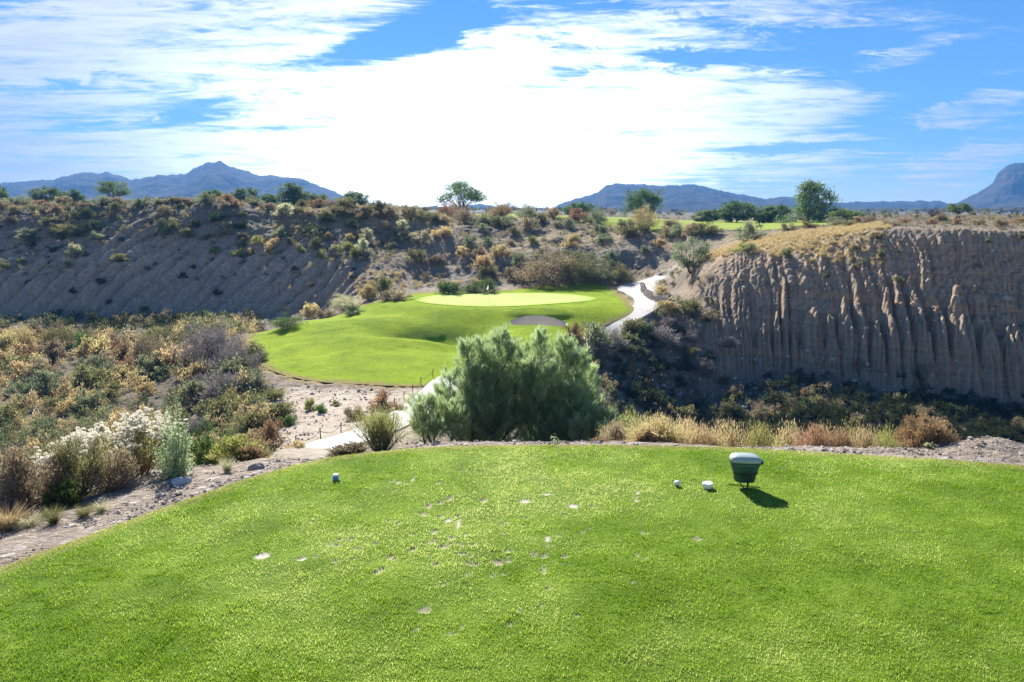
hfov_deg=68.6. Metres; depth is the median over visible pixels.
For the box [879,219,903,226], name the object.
shrub
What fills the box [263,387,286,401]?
shrub
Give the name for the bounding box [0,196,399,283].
bank brush
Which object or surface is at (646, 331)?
shrub
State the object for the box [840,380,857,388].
shrub
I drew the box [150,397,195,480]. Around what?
leafy plant
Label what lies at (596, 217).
shrub
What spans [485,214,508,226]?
shrub
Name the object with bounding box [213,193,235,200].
shrub
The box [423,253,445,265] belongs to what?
shrub
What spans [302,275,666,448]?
cart path
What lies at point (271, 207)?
shrub
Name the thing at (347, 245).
shrub
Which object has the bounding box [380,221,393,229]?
shrub
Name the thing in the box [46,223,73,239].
shrub
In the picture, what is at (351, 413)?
shrub
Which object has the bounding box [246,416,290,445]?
shrub
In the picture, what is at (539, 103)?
sky
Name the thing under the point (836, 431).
shrub
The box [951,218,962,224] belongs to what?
shrub
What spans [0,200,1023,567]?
ground
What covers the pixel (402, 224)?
shrub
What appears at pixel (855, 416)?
shrub
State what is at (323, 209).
shrub
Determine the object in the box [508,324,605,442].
tamarisk
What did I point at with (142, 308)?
shrub
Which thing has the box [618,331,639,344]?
shrub
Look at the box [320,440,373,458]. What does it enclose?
shrub
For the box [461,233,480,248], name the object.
shrub
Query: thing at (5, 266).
shrub
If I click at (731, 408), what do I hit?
shrub
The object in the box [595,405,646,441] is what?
shrub
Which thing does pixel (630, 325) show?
shrub
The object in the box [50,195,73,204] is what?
shrub
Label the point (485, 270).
shrub
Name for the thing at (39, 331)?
shrub
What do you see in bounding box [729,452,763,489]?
seed bin
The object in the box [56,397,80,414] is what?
shrub
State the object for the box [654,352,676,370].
shrub
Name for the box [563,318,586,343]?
shrub
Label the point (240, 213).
shrub
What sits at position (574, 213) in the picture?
shrub
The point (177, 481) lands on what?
rock
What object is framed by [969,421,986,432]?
shrub
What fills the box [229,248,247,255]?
shrub
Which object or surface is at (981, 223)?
cliff brush
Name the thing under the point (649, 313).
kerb
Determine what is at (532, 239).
shrub
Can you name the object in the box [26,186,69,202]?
tree
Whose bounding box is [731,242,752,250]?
shrub
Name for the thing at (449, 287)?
shrub
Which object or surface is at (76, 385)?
shrub
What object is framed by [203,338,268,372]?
shrub
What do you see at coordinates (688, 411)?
shrub
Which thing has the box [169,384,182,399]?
shrub
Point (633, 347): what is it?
shrub
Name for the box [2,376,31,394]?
shrub
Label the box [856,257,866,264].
shrub
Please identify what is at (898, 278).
shrub
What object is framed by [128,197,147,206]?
shrub
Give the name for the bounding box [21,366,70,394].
shrub
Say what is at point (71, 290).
shrub
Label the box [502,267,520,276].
shrub
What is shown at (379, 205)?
shrub
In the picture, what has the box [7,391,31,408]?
shrub
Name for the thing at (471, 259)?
hillside brush
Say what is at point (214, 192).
tree
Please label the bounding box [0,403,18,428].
shrub
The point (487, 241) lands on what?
shrub
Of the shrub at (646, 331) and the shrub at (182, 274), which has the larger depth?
the shrub at (182, 274)
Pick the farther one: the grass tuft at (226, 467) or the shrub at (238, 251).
the shrub at (238, 251)
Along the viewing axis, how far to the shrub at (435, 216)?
104.80 m
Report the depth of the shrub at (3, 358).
60.49 m
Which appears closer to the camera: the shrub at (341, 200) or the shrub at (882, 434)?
the shrub at (882, 434)
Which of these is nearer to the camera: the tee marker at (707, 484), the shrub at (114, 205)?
the tee marker at (707, 484)
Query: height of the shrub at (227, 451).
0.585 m
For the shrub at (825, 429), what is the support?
on the ground at (956, 346)
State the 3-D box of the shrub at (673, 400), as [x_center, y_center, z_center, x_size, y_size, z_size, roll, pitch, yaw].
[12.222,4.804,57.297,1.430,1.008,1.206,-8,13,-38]
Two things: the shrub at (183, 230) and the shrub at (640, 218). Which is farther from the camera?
the shrub at (640, 218)
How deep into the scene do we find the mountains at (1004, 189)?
1361.88 m
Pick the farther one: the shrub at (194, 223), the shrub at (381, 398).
the shrub at (194, 223)
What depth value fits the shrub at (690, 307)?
67.56 m
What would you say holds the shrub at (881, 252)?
on the ground at (956, 346)
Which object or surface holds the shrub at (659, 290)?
on the ground at (956, 346)
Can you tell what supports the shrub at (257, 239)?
on the ground at (956, 346)
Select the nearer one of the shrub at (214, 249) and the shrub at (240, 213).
the shrub at (214, 249)
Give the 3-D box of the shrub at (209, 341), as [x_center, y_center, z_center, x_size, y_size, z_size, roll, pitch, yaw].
[-21.340,0.045,53.867,5.493,3.925,6.124,4,12,16]
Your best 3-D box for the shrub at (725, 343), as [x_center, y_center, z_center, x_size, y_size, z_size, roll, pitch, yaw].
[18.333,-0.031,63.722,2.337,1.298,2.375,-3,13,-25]
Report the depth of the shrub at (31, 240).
96.90 m
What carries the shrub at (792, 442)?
on the ground at (956, 346)
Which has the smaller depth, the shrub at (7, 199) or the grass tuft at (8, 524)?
the grass tuft at (8, 524)
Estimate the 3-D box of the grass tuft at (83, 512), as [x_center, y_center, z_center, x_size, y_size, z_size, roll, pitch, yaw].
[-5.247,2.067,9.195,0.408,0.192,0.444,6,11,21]
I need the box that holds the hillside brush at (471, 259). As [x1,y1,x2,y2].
[273,203,711,317]
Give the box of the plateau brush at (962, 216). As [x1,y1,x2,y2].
[18,201,1023,229]
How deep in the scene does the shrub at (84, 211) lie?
100.37 m
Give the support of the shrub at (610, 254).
on the ground at (956, 346)
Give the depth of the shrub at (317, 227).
98.33 m
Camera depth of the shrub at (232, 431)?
34.82 m
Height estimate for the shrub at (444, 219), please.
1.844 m
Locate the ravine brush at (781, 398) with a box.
[572,346,1023,446]
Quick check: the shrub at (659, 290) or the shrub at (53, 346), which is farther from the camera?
the shrub at (659, 290)
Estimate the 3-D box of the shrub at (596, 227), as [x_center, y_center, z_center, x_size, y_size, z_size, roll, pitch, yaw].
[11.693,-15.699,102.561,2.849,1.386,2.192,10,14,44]
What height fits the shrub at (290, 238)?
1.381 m
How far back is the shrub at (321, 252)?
93.52 m
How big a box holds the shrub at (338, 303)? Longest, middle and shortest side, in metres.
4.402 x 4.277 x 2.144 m
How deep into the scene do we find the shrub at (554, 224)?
104.59 m
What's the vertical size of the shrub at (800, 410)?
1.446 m
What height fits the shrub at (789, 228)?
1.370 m
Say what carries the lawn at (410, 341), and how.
on the ground at (956, 346)
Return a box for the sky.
[0,0,1023,207]
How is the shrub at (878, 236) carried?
on the ground at (956, 346)
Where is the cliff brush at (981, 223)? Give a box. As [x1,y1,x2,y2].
[728,219,1023,338]
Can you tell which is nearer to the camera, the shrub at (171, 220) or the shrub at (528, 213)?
the shrub at (171, 220)
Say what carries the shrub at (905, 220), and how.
on the ground at (956, 346)
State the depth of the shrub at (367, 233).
98.17 m
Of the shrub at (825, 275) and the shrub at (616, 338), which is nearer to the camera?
the shrub at (616, 338)
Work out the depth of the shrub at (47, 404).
47.51 m
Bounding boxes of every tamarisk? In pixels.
[400,389,474,444]
[431,322,542,441]
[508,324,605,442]
[567,396,621,441]
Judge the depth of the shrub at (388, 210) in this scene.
102.67 m
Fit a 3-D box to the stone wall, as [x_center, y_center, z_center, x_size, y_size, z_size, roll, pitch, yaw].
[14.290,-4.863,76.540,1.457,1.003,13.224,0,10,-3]
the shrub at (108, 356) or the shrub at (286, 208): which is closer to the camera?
the shrub at (108, 356)
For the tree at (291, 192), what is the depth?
134.18 m
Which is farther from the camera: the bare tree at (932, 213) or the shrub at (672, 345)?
the bare tree at (932, 213)
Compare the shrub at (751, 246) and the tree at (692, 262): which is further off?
the tree at (692, 262)
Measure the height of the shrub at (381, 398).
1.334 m
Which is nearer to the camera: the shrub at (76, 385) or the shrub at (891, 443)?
the shrub at (891, 443)
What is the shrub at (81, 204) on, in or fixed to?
on the ground at (956, 346)
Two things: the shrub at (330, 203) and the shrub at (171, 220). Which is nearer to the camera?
the shrub at (171, 220)
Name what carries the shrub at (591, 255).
on the ground at (956, 346)
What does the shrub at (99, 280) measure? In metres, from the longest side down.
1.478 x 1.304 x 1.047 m
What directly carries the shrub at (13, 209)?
on the ground at (956, 346)
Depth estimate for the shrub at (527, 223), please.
103.88 m
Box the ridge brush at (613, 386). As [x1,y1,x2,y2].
[582,253,715,433]
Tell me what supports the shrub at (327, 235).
on the ground at (956, 346)
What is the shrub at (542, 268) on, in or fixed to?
on the ground at (956, 346)
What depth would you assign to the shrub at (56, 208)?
101.06 m
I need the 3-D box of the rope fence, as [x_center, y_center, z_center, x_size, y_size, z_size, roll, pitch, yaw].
[-6.346,2.921,36.810,0.320,2.922,21.023,1,10,7]
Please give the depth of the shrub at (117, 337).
67.30 m
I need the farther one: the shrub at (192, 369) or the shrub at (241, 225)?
the shrub at (241, 225)
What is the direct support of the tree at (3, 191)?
on the ground at (956, 346)
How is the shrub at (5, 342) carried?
on the ground at (956, 346)
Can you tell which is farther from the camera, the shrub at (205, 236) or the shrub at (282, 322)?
the shrub at (205, 236)
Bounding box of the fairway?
[467,214,833,235]
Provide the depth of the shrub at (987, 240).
57.88 m
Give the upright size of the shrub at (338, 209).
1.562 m
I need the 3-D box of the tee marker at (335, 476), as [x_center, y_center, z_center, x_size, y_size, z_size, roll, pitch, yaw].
[-2.295,1.772,9.774,0.092,0.082,0.088,-2,10,-12]
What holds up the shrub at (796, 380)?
on the ground at (956, 346)
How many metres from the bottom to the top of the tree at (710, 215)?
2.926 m
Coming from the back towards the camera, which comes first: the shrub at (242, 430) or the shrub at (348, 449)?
the shrub at (242, 430)
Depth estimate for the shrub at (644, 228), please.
98.11 m
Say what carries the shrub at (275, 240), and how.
on the ground at (956, 346)
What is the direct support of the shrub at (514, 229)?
on the ground at (956, 346)
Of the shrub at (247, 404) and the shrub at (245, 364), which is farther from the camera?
the shrub at (245, 364)
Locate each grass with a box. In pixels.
[272,206,616,295]
[701,219,893,271]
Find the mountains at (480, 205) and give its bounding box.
[410,204,539,209]
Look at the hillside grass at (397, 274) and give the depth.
89.16 m
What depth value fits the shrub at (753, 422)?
54.73 m
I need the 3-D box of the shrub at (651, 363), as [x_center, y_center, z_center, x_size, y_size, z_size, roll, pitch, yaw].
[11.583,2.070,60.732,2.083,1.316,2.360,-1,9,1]
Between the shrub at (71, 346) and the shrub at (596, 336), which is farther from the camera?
the shrub at (71, 346)
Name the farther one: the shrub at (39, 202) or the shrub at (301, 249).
the shrub at (39, 202)
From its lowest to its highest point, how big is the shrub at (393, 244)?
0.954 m
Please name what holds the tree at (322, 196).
on the ground at (956, 346)
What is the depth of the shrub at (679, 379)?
61.32 m
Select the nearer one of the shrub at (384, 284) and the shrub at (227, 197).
the shrub at (384, 284)
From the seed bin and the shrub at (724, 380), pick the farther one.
the shrub at (724, 380)
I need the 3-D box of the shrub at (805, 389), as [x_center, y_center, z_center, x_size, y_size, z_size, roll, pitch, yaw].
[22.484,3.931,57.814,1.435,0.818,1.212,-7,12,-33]
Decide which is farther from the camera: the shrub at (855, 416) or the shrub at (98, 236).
the shrub at (98, 236)
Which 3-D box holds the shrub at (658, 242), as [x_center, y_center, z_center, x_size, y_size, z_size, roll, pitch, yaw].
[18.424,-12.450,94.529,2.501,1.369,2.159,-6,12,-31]
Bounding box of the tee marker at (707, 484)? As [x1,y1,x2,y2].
[702,481,712,488]
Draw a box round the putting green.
[416,293,596,306]
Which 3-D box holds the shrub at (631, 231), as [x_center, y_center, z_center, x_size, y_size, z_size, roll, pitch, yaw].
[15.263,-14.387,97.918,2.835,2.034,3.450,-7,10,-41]
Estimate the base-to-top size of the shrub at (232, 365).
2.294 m
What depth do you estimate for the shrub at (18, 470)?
9.89 m
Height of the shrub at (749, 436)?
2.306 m
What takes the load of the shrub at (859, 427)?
on the ground at (956, 346)
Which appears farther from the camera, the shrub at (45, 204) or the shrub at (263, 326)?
the shrub at (45, 204)
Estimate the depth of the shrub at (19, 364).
55.85 m
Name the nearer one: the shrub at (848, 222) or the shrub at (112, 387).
the shrub at (112, 387)
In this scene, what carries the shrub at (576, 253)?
on the ground at (956, 346)
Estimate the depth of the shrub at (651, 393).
55.29 m
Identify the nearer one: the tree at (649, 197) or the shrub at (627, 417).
the shrub at (627, 417)
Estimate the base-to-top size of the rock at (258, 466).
0.128 m
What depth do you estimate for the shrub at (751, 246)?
70.35 m
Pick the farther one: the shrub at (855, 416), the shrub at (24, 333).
the shrub at (24, 333)
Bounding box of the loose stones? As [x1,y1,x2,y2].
[0,225,1023,448]
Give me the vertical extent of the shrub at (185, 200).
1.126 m
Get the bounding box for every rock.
[171,477,191,485]
[248,463,264,470]
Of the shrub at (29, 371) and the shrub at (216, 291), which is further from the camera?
the shrub at (216, 291)
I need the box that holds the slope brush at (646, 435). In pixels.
[155,427,682,468]
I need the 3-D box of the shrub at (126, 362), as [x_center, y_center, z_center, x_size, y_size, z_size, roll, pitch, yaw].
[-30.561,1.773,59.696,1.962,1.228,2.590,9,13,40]
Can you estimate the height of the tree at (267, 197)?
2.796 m
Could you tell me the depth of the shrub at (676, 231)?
98.02 m
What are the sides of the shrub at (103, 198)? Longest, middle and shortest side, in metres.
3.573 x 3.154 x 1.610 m
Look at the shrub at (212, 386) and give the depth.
43.30 m
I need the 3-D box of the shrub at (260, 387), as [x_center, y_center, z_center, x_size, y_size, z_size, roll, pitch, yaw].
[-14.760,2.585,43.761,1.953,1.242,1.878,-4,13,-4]
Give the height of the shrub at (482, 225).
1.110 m
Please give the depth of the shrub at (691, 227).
93.91 m
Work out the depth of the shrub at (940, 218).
74.80 m
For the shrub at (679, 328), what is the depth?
66.10 m
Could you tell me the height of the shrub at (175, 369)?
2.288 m
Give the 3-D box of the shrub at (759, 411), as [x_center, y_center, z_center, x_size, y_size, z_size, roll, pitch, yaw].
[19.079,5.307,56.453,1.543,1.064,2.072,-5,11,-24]
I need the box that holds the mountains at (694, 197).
[540,183,950,212]
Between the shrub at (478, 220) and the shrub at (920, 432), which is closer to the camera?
the shrub at (920, 432)
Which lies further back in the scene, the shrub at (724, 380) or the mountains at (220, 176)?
the mountains at (220, 176)
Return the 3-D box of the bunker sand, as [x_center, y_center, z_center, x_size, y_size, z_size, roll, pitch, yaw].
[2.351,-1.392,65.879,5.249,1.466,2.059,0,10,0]
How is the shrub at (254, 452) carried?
on the ground at (956, 346)
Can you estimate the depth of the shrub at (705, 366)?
62.67 m
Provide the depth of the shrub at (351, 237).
97.28 m
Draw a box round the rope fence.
[295,371,432,440]
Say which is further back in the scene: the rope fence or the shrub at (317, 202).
the shrub at (317, 202)
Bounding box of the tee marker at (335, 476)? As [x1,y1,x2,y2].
[332,473,338,480]
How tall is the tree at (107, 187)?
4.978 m
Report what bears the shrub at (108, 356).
on the ground at (956, 346)
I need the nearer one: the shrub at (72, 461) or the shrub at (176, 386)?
the shrub at (72, 461)
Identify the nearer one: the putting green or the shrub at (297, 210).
the putting green
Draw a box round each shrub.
[0,197,20,204]
[0,200,12,208]
[0,215,18,224]
[0,262,13,269]
[0,332,18,354]
[0,350,14,367]
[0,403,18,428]
[0,440,90,512]
[0,473,42,516]
[1,321,40,347]
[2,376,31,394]
[3,205,20,213]
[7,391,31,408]
[8,360,27,381]
[9,194,34,204]
[10,354,29,369]
[13,226,37,238]
[13,338,52,358]
[15,257,28,263]
[17,325,53,345]
[20,350,63,383]
[21,237,36,242]
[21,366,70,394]
[29,199,50,207]
[30,448,59,487]
[31,337,77,363]
[33,394,66,411]
[34,425,149,482]
[34,429,120,508]
[37,215,63,226]
[38,319,81,352]
[40,476,85,511]
[41,202,57,209]
[45,203,66,214]
[46,222,68,233]
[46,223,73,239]
[48,245,57,252]
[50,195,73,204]
[50,221,89,235]
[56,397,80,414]
[62,387,106,416]
[63,241,84,258]
[63,260,72,268]
[64,331,95,351]
[64,377,91,390]
[66,206,95,219]
[68,287,76,293]
[68,334,111,360]
[69,354,122,379]
[72,363,120,390]
[75,202,89,207]
[78,345,124,368]
[79,251,89,256]
[79,439,152,492]
[80,407,187,476]
[85,219,104,230]
[86,195,110,204]
[86,230,109,240]
[92,377,122,400]
[94,277,105,284]
[104,200,125,210]
[104,335,135,361]
[106,327,141,350]
[107,196,124,203]
[110,253,132,259]
[113,355,140,369]
[113,364,138,380]
[125,351,166,381]
[126,330,167,360]
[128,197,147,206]
[133,381,157,394]
[134,326,172,344]
[139,306,149,312]
[146,344,182,371]
[152,198,163,204]
[153,220,176,235]
[156,204,175,216]
[156,217,181,228]
[163,197,180,202]
[168,348,197,376]
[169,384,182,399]
[170,315,250,364]
[170,342,187,358]
[173,378,210,404]
[177,271,187,278]
[177,357,210,384]
[178,227,195,238]
[180,196,195,203]
[182,387,208,401]
[183,371,216,386]
[185,416,218,438]
[186,219,201,227]
[186,416,239,465]
[189,192,219,203]
[189,356,219,377]
[191,393,215,419]
[192,367,246,401]
[199,232,211,239]
[202,433,264,463]
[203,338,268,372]
[203,391,241,421]
[206,210,226,222]
[206,421,232,435]
[208,245,221,254]
[209,352,256,382]
[212,230,224,238]
[212,289,222,294]
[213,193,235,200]
[217,199,231,207]
[217,360,250,372]
[218,222,232,228]
[219,227,232,233]
[219,366,274,396]
[220,323,246,333]
[226,427,251,435]
[229,199,245,206]
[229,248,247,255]
[230,409,269,431]
[231,411,253,426]
[232,210,246,216]
[232,443,270,461]
[233,220,251,228]
[234,237,250,247]
[235,232,248,239]
[235,319,273,331]
[237,427,249,436]
[240,398,269,413]
[244,340,269,360]
[244,376,276,394]
[245,195,264,205]
[246,247,255,254]
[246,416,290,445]
[250,235,264,244]
[258,202,277,209]
[261,400,301,420]
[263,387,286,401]
[264,242,276,254]
[264,311,309,329]
[266,238,280,244]
[269,203,294,215]
[271,225,290,237]
[276,414,299,427]
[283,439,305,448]
[286,236,296,244]
[291,206,306,213]
[294,199,310,207]
[297,243,307,253]
[299,223,313,234]
[299,302,319,318]
[301,209,315,215]
[302,396,317,410]
[305,224,327,233]
[307,198,327,207]
[307,228,323,238]
[307,236,324,249]
[314,211,338,223]
[315,248,326,258]
[315,402,327,412]
[316,206,331,214]
[316,308,337,318]
[320,198,337,206]
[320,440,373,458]
[324,232,335,240]
[325,205,346,215]
[328,293,359,311]
[329,244,337,251]
[332,196,356,209]
[332,399,341,406]
[336,241,353,250]
[339,208,359,216]
[340,303,366,315]
[343,219,359,227]
[343,405,367,421]
[345,233,355,240]
[345,400,422,451]
[348,246,362,259]
[352,212,368,218]
[353,237,371,251]
[356,281,377,300]
[357,204,370,211]
[359,227,372,240]
[366,200,388,212]
[366,388,399,410]
[370,210,384,217]
[371,272,398,297]
[373,205,401,217]
[378,287,413,301]
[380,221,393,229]
[385,241,398,247]
[392,219,411,228]
[392,403,407,410]
[394,228,412,239]
[399,205,424,219]
[406,249,428,264]
[408,228,433,242]
[415,206,438,219]
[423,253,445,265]
[426,211,442,222]
[430,225,452,236]
[433,200,462,217]
[433,213,450,222]
[435,279,468,293]
[448,205,475,222]
[455,246,469,256]
[456,284,480,292]
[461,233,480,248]
[465,273,502,292]
[469,211,493,224]
[469,246,491,258]
[469,254,495,266]
[475,265,497,278]
[477,223,488,229]
[482,235,495,245]
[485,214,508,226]
[487,201,514,216]
[490,243,510,257]
[496,216,514,224]
[502,248,582,288]
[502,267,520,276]
[505,226,522,234]
[510,250,529,266]
[512,202,538,219]
[519,217,541,229]
[527,235,538,243]
[533,212,547,221]
[543,207,562,218]
[546,248,566,262]
[551,222,559,226]
[552,249,601,285]
[556,217,575,227]
[560,233,581,247]
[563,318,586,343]
[567,321,615,353]
[568,208,589,221]
[568,249,586,260]
[574,257,622,284]
[582,207,610,223]
[582,252,602,267]
[586,342,615,358]
[588,221,608,230]
[595,233,613,241]
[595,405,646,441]
[596,224,610,234]
[597,416,630,441]
[603,325,631,350]
[604,248,618,257]
[605,261,638,283]
[606,255,622,268]
[613,363,628,374]
[615,218,636,230]
[615,223,640,237]
[617,337,640,354]
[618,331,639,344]
[620,317,646,336]
[620,381,649,398]
[620,408,699,443]
[627,205,661,228]
[635,221,651,233]
[635,321,679,348]
[636,323,657,340]
[637,348,652,357]
[638,245,652,252]
[642,386,669,404]
[647,334,669,348]
[648,359,666,374]
[649,238,667,246]
[653,285,667,294]
[654,299,679,312]
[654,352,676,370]
[660,219,679,226]
[660,226,673,236]
[660,316,675,327]
[664,331,683,349]
[667,223,686,236]
[668,399,679,409]
[673,324,690,334]
[673,355,696,371]
[673,404,698,421]
[674,374,688,387]
[675,418,723,444]
[676,296,702,318]
[677,413,704,443]
[679,345,703,359]
[680,222,699,235]
[681,331,705,342]
[686,354,719,379]
[692,221,724,234]
[696,306,719,320]
[697,425,737,446]
[701,350,717,361]
[705,416,750,446]
[714,335,739,347]
[715,375,730,385]
[719,425,745,446]
[721,404,750,419]
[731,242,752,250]
[734,220,766,240]
[739,415,784,446]
[743,426,758,446]
[744,243,755,250]
[745,416,768,429]
[754,404,770,417]
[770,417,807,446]
[779,428,802,445]
[780,246,794,257]
[781,222,800,231]
[781,373,803,384]
[784,421,842,446]
[789,401,813,421]
[792,396,814,407]
[796,219,819,227]
[800,386,809,396]
[813,420,834,442]
[821,423,864,446]
[823,273,830,278]
[827,219,842,225]
[828,209,874,221]
[828,422,852,445]
[837,410,863,442]
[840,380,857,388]
[843,220,856,226]
[847,412,868,424]
[850,424,886,447]
[852,215,863,223]
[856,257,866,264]
[860,216,877,222]
[866,430,901,447]
[870,232,884,238]
[871,421,897,446]
[875,249,884,256]
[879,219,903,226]
[886,401,916,417]
[888,410,961,447]
[891,275,905,281]
[897,217,912,222]
[913,403,934,416]
[922,219,936,224]
[930,415,947,425]
[932,211,954,223]
[938,402,962,415]
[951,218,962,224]
[967,217,990,224]
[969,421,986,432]
[983,235,993,242]
[994,218,1009,226]
[1007,416,1023,432]
[1008,216,1023,222]
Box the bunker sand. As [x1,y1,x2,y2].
[510,315,567,325]
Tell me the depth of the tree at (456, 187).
124.11 m
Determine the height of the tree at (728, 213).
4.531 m
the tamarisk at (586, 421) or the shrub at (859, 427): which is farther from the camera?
the tamarisk at (586, 421)
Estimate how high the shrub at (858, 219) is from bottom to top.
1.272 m
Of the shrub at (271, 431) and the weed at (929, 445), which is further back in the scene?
the shrub at (271, 431)
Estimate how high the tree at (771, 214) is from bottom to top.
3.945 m
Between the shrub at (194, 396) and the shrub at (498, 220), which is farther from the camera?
the shrub at (498, 220)
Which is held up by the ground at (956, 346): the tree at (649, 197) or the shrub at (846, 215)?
the shrub at (846, 215)
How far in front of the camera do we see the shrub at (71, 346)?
67.96 m
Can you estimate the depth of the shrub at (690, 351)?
63.90 m
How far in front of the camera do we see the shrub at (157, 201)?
103.48 m
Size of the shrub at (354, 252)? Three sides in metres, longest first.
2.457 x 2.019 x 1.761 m
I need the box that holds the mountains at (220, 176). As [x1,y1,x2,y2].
[0,161,356,203]
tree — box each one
[0,185,10,200]
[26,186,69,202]
[65,189,87,202]
[93,179,132,198]
[196,188,222,199]
[231,186,259,202]
[258,193,278,203]
[271,181,318,206]
[309,192,328,201]
[342,190,370,205]
[430,177,487,209]
[560,201,597,215]
[619,187,667,218]
[666,237,712,272]
[689,209,720,221]
[714,199,762,221]
[754,203,794,222]
[774,178,848,222]
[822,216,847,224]
[921,203,950,219]
[945,202,974,220]
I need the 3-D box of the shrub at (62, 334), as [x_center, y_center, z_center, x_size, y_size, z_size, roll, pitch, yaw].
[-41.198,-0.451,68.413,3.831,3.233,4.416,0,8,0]
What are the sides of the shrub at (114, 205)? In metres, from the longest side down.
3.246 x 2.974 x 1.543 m
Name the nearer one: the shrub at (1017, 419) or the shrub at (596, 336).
the shrub at (1017, 419)
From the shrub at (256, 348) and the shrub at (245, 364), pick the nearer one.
the shrub at (245, 364)
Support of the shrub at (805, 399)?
on the ground at (956, 346)
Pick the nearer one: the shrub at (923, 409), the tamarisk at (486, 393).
the tamarisk at (486, 393)
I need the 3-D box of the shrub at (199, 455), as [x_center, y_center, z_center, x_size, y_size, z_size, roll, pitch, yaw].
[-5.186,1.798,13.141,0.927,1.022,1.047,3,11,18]
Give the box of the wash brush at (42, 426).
[0,306,276,496]
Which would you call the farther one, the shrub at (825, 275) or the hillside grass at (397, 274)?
the hillside grass at (397, 274)
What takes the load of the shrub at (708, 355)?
on the ground at (956, 346)
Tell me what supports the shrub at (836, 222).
on the ground at (956, 346)
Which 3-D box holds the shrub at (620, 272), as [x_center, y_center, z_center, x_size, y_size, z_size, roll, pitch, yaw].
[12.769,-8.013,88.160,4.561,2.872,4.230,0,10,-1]
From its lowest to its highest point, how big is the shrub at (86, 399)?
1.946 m
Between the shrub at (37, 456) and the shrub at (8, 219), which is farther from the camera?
the shrub at (8, 219)
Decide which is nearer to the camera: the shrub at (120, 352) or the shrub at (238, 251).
the shrub at (120, 352)
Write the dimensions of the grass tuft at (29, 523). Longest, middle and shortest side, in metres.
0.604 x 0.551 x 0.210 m
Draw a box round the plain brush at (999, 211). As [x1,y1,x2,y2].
[2,194,1023,218]
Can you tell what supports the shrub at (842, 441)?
on the ground at (956, 346)
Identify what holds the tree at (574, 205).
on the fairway
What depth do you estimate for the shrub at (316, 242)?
95.35 m
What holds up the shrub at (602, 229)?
on the ground at (956, 346)
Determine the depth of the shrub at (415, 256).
92.26 m
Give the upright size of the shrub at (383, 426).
0.935 m
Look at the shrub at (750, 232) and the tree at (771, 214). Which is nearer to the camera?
the shrub at (750, 232)
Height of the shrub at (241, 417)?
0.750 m
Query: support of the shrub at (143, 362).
on the ground at (956, 346)
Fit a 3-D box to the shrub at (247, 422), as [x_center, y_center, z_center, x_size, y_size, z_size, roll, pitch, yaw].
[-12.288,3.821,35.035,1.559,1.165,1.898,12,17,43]
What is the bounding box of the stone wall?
[639,282,675,302]
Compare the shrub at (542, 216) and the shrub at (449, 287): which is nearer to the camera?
the shrub at (449, 287)
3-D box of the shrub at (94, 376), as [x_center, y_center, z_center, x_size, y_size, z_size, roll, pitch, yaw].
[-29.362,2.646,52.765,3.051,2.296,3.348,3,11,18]
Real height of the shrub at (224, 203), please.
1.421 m
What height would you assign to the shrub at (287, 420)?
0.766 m
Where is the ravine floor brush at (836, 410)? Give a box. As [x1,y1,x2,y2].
[687,387,1023,447]
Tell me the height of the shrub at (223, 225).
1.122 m
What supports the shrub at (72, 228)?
on the ground at (956, 346)
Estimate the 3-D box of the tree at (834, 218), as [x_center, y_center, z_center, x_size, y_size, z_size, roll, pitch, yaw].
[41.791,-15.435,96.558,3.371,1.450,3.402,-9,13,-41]
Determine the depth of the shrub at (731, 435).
14.25 m
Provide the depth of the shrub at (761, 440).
14.12 m
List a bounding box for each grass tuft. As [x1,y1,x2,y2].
[0,501,36,531]
[2,515,24,531]
[3,508,44,532]
[33,503,67,524]
[65,501,96,519]
[89,498,113,512]
[216,457,237,472]
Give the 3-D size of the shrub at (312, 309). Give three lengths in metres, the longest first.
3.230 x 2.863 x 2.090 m
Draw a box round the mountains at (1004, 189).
[912,163,1023,211]
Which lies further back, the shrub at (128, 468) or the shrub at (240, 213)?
the shrub at (240, 213)
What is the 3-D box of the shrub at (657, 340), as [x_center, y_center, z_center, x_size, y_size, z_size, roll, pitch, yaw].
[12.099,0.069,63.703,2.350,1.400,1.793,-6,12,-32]
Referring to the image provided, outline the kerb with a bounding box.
[578,304,660,353]
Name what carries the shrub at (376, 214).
on the ground at (956, 346)
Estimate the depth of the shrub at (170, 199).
103.56 m
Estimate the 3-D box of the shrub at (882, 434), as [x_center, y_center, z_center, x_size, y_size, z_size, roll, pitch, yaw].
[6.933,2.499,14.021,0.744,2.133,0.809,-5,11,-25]
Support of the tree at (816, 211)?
on the ground at (956, 346)
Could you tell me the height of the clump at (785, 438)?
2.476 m
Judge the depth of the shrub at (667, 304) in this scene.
68.84 m
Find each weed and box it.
[590,437,609,441]
[923,441,937,448]
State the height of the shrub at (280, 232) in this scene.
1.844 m
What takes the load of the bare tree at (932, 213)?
on the ground at (956, 346)
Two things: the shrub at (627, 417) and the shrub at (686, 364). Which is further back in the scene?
the shrub at (686, 364)
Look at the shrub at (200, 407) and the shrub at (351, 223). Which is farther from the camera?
the shrub at (351, 223)
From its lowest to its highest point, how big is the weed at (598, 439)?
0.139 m
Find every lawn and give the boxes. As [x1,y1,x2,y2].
[0,445,1023,681]
[246,283,633,386]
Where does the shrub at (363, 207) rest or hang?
on the ground at (956, 346)

